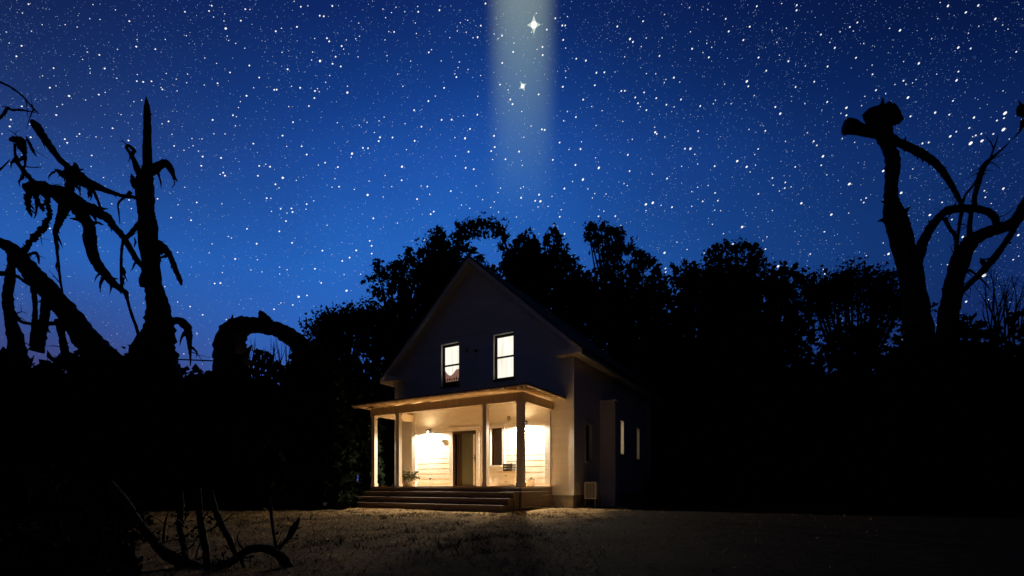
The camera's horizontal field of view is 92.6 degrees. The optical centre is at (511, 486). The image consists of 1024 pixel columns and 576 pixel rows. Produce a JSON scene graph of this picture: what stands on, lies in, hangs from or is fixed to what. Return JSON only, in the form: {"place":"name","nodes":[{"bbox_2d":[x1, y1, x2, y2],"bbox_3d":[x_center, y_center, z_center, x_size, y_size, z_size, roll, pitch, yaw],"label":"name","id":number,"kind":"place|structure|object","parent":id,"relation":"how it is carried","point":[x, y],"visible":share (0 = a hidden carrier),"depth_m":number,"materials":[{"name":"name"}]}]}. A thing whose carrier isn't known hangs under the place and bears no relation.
{"place":"outdoors","nodes":[
{"label":"outdoors","id":0,"kind":"place"},
{"bbox_2d":[0,0,1023,356],"bbox_3d":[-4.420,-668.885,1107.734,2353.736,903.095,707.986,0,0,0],"label":"star field","id":1,"kind":"structure","parent":0,"point":[510,124],"depth_m":1103.42,"materials":[{"name":"white"}]},
{"bbox_2d":[0,0,1023,484],"label":"sky","id":2,"kind":"structure","parent":0,"point":[848,80],"materials":[{"name":"blue"}]},
{"bbox_2d":[519,82,525,90],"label":"four pointed star","id":3,"kind":"object","parent":2,"relation":"in","point":[522,86],"visible":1,"depth_m":1147.83,"materials":[{"name":"white"}]},
{"bbox_2d":[528,16,540,32],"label":"four pointed star","id":4,"kind":"object","parent":2,"relation":"in","point":[533,24],"visible":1,"depth_m":1077.44,"materials":[{"name":"white"}]},
{"bbox_2d":[20,488,1023,575],"bbox_3d":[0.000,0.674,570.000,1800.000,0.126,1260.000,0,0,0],"label":"ground","id":5,"kind":"structure","parent":0,"point":[959,543],"depth_m":5.97,"materials":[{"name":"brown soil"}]},
{"bbox_2d":[0,353,48,434],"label":"leafy shrub","id":6,"kind":"object","parent":5,"relation":"on","point":[13,384],"visible":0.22,"depth_m":15.26,"materials":[{"name":"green plant"}]},
{"bbox_2d":[0,81,126,399],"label":"leaning dead tree","id":7,"kind":"object","parent":5,"relation":"on","point":[73,322],"visible":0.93,"depth_m":16.06,"materials":[{"name":"brown plant"}]},
{"bbox_2d":[7,348,127,468],"bbox_3d":[-13.416,-1.668,15.298,3.550,5.053,2.848,0,0,0],"label":"leafy shrub","id":8,"kind":"object","parent":5,"relation":"on","point":[78,377],"visible":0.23,"depth_m":14.75,"materials":[{"name":"green plant"}]},
{"bbox_2d":[9,97,209,393],"bbox_3d":[-13.572,-5.943,16.617,6.936,14.552,2.272,0,0,0],"label":"dead tree","id":9,"kind":"object","parent":5,"relation":"on","point":[158,330],"visible":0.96,"depth_m":16.49,"materials":[{"name":"brown plant"}]},
{"bbox_2d":[166,358,212,361],"bbox_3d":[-10.700,-4.193,16.225,2.127,0.189,0.046,0,0,7],"label":"thin pole","id":10,"kind":"object","parent":9,"relation":"attached to","point":[188,359],"visible":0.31,"depth_m":16.21,"materials":[{"name":"black"}]},
{"bbox_2d":[86,486,154,527],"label":"leafy shrub","id":11,"kind":"object","parent":5,"relation":"on","point":[114,502],"visible":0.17,"depth_m":8.34,"materials":[{"name":"green plant"}]},
{"bbox_2d":[106,481,301,568],"bbox_3d":[-2.684,0.440,4.340,1.746,0.983,0.678,0,0,0],"label":"dead shrub","id":12,"kind":"object","parent":5,"relation":"on","point":[175,558],"visible":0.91,"depth_m":4.28,"materials":[{"name":"black wood"}]},
{"bbox_2d":[193,348,260,509],"bbox_3d":[-8.717,-1.705,15.323,2.077,5.114,1.657,0,0,0],"label":"leafy shrub","id":13,"kind":"object","parent":5,"relation":"on","point":[224,383],"visible":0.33,"depth_m":14.96,"materials":[{"name":"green plant"}]},
{"bbox_2d":[212,310,326,506],"bbox_3d":[-7.991,-2.225,16.171,4.032,7.210,1.499,0,0,0],"label":"bent log","id":14,"kind":"object","parent":5,"relation":"on","point":[233,333],"visible":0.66,"depth_m":15.95,"materials":[{"name":"black wood"}]},
{"bbox_2d":[248,337,290,383],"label":"spiky plant","id":15,"kind":"object","parent":5,"relation":"on","point":[272,358],"visible":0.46,"depth_m":17.19,"materials":[{"name":"green plant"}]},
{"bbox_2d":[249,348,304,410],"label":"leafy shrub","id":16,"kind":"object","parent":5,"relation":"on","point":[270,388],"visible":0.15,"depth_m":17.12,"materials":[{"name":"green plant"}]},
{"bbox_2d":[265,337,360,509],"bbox_3d":[-6.195,-1.897,15.392,2.605,5.520,2.012,0,0,0],"label":"leafy shrub","id":17,"kind":"object","parent":5,"relation":"on","point":[319,434],"visible":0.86,"depth_m":14.90,"materials":[{"name":"green plant"}]},
{"bbox_2d":[298,300,387,381],"bbox_3d":[-8.604,-4.492,24.619,4.103,10.584,4.718,0,0,0],"label":"fan shaped tree","id":18,"kind":"object","parent":5,"relation":"on","point":[352,323],"visible":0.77,"depth_m":24.11,"materials":[{"name":"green plant"}]},
{"bbox_2d":[314,326,394,495],"bbox_3d":[-7.024,-2.630,19.475,4.422,7.233,2.951,0,0,0],"label":"leafy shrub","id":19,"kind":"object","parent":5,"relation":"on","point":[362,387],"visible":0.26,"depth_m":18.95,"materials":[{"name":"green plant"}]},
{"bbox_2d":[348,246,439,485],"bbox_3d":[-7.286,-7.242,31.020,6.660,16.119,6.846,0,0,-25],"label":"broadleaf tree","id":20,"kind":"object","parent":5,"relation":"on","point":[401,318],"visible":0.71,"depth_m":30.43,"materials":[{"name":"green plant"}]},
{"bbox_2d":[409,224,462,313],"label":"broadleaf tree","id":21,"kind":"object","parent":5,"relation":"on","point":[436,245],"visible":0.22,"depth_m":32.23,"materials":[{"name":"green plant"}]},
{"bbox_2d":[429,211,518,289],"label":"broadleaf tree","id":22,"kind":"object","parent":5,"relation":"on","point":[462,233],"visible":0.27,"depth_m":31.82,"materials":[{"name":"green plant"}]},
{"bbox_2d":[351,254,662,512],"bbox_3d":[0.346,-3.635,20.115,8.750,8.870,12.410,0,0,31],"label":"farmhouse","id":23,"kind":"object","parent":5,"relation":"on","point":[482,355],"visible":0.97,"depth_m":17.00,"materials":[{"name":"paint"}]},
{"bbox_2d":[394,469,423,485],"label":"potted plant","id":24,"kind":"object","parent":23,"relation":"on","point":[408,478],"visible":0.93,"depth_m":17.18,"materials":[{"name":"green plant"}]},
{"bbox_2d":[440,340,459,387],"bbox_3d":[-2.237,-4.457,17.975,0.870,1.645,0.195,0,0,31],"label":"window","id":25,"kind":"structure","parent":23,"relation":"in","point":[450,352],"depth_m":18.05,"materials":[{"name":"white glass"}]},
{"bbox_2d":[448,426,479,485],"bbox_3d":[-1.682,-1.065,17.647,1.380,2.130,0.205,0,0,31],"label":"door","id":26,"kind":"structure","parent":23,"relation":"in","point":[465,443],"depth_m":17.68,"materials":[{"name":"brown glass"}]},
{"bbox_2d":[489,424,505,485],"bbox_3d":[-0.506,-1.075,16.929,0.730,2.110,0.183,0,0,31],"label":"window","id":27,"kind":"structure","parent":23,"relation":"in","point":[498,433],"depth_m":16.97,"materials":[{"name":"white paint"}]},
{"bbox_2d":[492,330,513,381],"bbox_3d":[-0.264,-4.457,16.806,0.860,1.645,0.195,0,0,31],"label":"window","id":28,"kind":"structure","parent":23,"relation":"in","point":[503,343],"depth_m":16.88,"materials":[{"name":"white glass"}]},
{"bbox_2d":[497,471,515,485],"bbox_3d":[-0.103,-0.250,16.329,0.720,0.500,0.400,0,0,31],"label":"porch cabinet","id":29,"kind":"object","parent":23,"relation":"on","point":[506,478],"visible":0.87,"depth_m":16.16,"materials":[{"name":"white paint"}]},
{"bbox_2d":[503,463,515,470],"bbox_3d":[-0.086,-0.630,16.319,0.360,0.260,0.260,0,0,31],"label":"slatted crate","id":30,"kind":"object","parent":29,"relation":"on","point":[509,467],"visible":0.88,"depth_m":16.23,"materials":[{"name":"wood"}]},
{"bbox_2d":[585,420,592,462],"bbox_3d":[2.537,-1.495,16.520,0.190,1.390,0.720,0,0,31],"label":"window","id":31,"kind":"structure","parent":23,"relation":"in","point":[588,422],"depth_m":16.69,"materials":[{"name":"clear glass"}]},
{"bbox_2d":[619,418,623,455],"bbox_3d":[4.391,-1.960,19.500,0.043,1.460,0.560,0,0,31],"label":"window","id":32,"kind":"structure","parent":23,"relation":"in","point":[620,419],"depth_m":19.31,"materials":[{"name":"white glass"}]},
{"bbox_2d":[636,426,639,460],"bbox_3d":[5.511,-1.870,21.388,0.043,1.480,0.550,0,0,31],"label":"window","id":33,"kind":"structure","parent":23,"relation":"in","point":[637,427],"depth_m":21.36,"materials":[{"name":"white paint"}]},
{"bbox_2d":[0,343,1023,485],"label":"wood","id":34,"kind":"object","parent":5,"relation":"on","point":[43,364],"depth_m":37.41,"materials":[{"name":"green plant"}]},
{"bbox_2d":[498,227,568,310],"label":"broadleaf tree","id":35,"kind":"object","parent":5,"relation":"on","point":[525,274],"visible":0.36,"depth_m":31.59,"materials":[{"name":"green plant"}]},
{"bbox_2d":[541,222,605,345],"bbox_3d":[3.373,-7.989,31.058,5.651,17.610,5.766,0,0,0],"label":"broadleaf tree","id":36,"kind":"object","parent":5,"relation":"on","point":[571,286],"visible":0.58,"depth_m":30.69,"materials":[{"name":"green plant"}]},
{"bbox_2d":[584,482,599,507],"bbox_3d":[2.570,0.305,15.741,0.400,0.890,0.346,0,0,31],"label":"air conditioner","id":37,"kind":"object","parent":5,"relation":"on","point":[591,490],"visible":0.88,"depth_m":15.61,"materials":[{"name":"paint"}]},
{"bbox_2d":[574,217,697,438],"bbox_3d":[7.720,-8.231,31.301,8.135,18.094,6.984,0,0,0],"label":"broadleaf tree","id":38,"kind":"object","parent":5,"relation":"on","point":[616,331],"visible":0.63,"depth_m":30.28,"materials":[{"name":"green plant"}]},
{"bbox_2d":[661,235,807,422],"bbox_3d":[13.614,-7.255,29.896,10.153,16.147,5.331,0,0,-14],"label":"broadleaf tree","id":39,"kind":"object","parent":5,"relation":"on","point":[714,298],"visible":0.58,"depth_m":29.07,"materials":[{"name":"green plant"}]},
{"bbox_2d":[747,313,839,497],"bbox_3d":[12.154,-3.266,20.979,3.786,8.378,2.941,0,0,0],"label":"leafy shrub","id":40,"kind":"object","parent":5,"relation":"on","point":[778,381],"visible":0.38,"depth_m":20.50,"materials":[{"name":"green plant"}]},
{"bbox_2d":[806,313,900,501],"bbox_3d":[14.184,-2.946,20.037,4.875,7.726,2.972,0,0,0],"label":"leafy shrub","id":41,"kind":"object","parent":5,"relation":"on","point":[843,382],"visible":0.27,"depth_m":19.47,"materials":[{"name":"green plant"}]},
{"bbox_2d":[772,256,937,395],"bbox_3d":[16.834,-5.360,24.097,6.488,12.319,4.575,0,0,-18],"label":"fan shaped tree","id":42,"kind":"object","parent":5,"relation":"on","point":[824,297],"visible":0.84,"depth_m":23.56,"materials":[{"name":"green plant"}]},
{"bbox_2d":[862,320,975,506],"bbox_3d":[12.569,-2.135,15.287,2.958,6.092,2.382,0,0,0],"label":"leafy shrub","id":43,"kind":"object","parent":5,"relation":"on","point":[903,387],"visible":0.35,"depth_m":14.91,"materials":[{"name":"green plant"}]},
{"bbox_2d":[841,97,1014,368],"bbox_3d":[13.802,-5.691,16.205,5.518,14.022,1.530,0,0,0],"label":"dead tree","id":44,"kind":"object","parent":5,"relation":"on","point":[882,119],"visible":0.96,"depth_m":16.05,"materials":[{"name":"black wood"}]},
{"bbox_2d":[932,312,1023,509],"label":"leafy shrub","id":45,"kind":"object","parent":5,"relation":"on","point":[986,388],"visible":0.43,"depth_m":14.50,"materials":[{"name":"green plant"}]},
{"bbox_2d":[935,100,1023,357],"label":"dead tree","id":46,"kind":"object","parent":5,"relation":"on","point":[955,289],"visible":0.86,"depth_m":16.26,"materials":[{"name":"black wood"}]},
{"bbox_2d":[972,261,1023,355],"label":"twiggy bush","id":47,"kind":"object","parent":5,"relation":"on","point":[997,316],"visible":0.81,"depth_m":17.96,"materials":[{"name":"brown plant"}]},
{"bbox_2d":[996,309,1023,501],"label":"leafy shrub","id":48,"kind":"object","parent":5,"relation":"on","point":[1014,369],"visible":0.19,"depth_m":15.44,"materials":[{"name":"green plant"}]},
{"bbox_2d":[526,477,534,485],"bbox_3d":[0.619,-0.151,15.972,0.237,0.302,0.223,0,0,31],"label":"flower box","id":49,"kind":"object","parent":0,"point":[530,482],"visible":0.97,"depth_m":15.91,"materials":[{"name":"white paint"}]}
]}

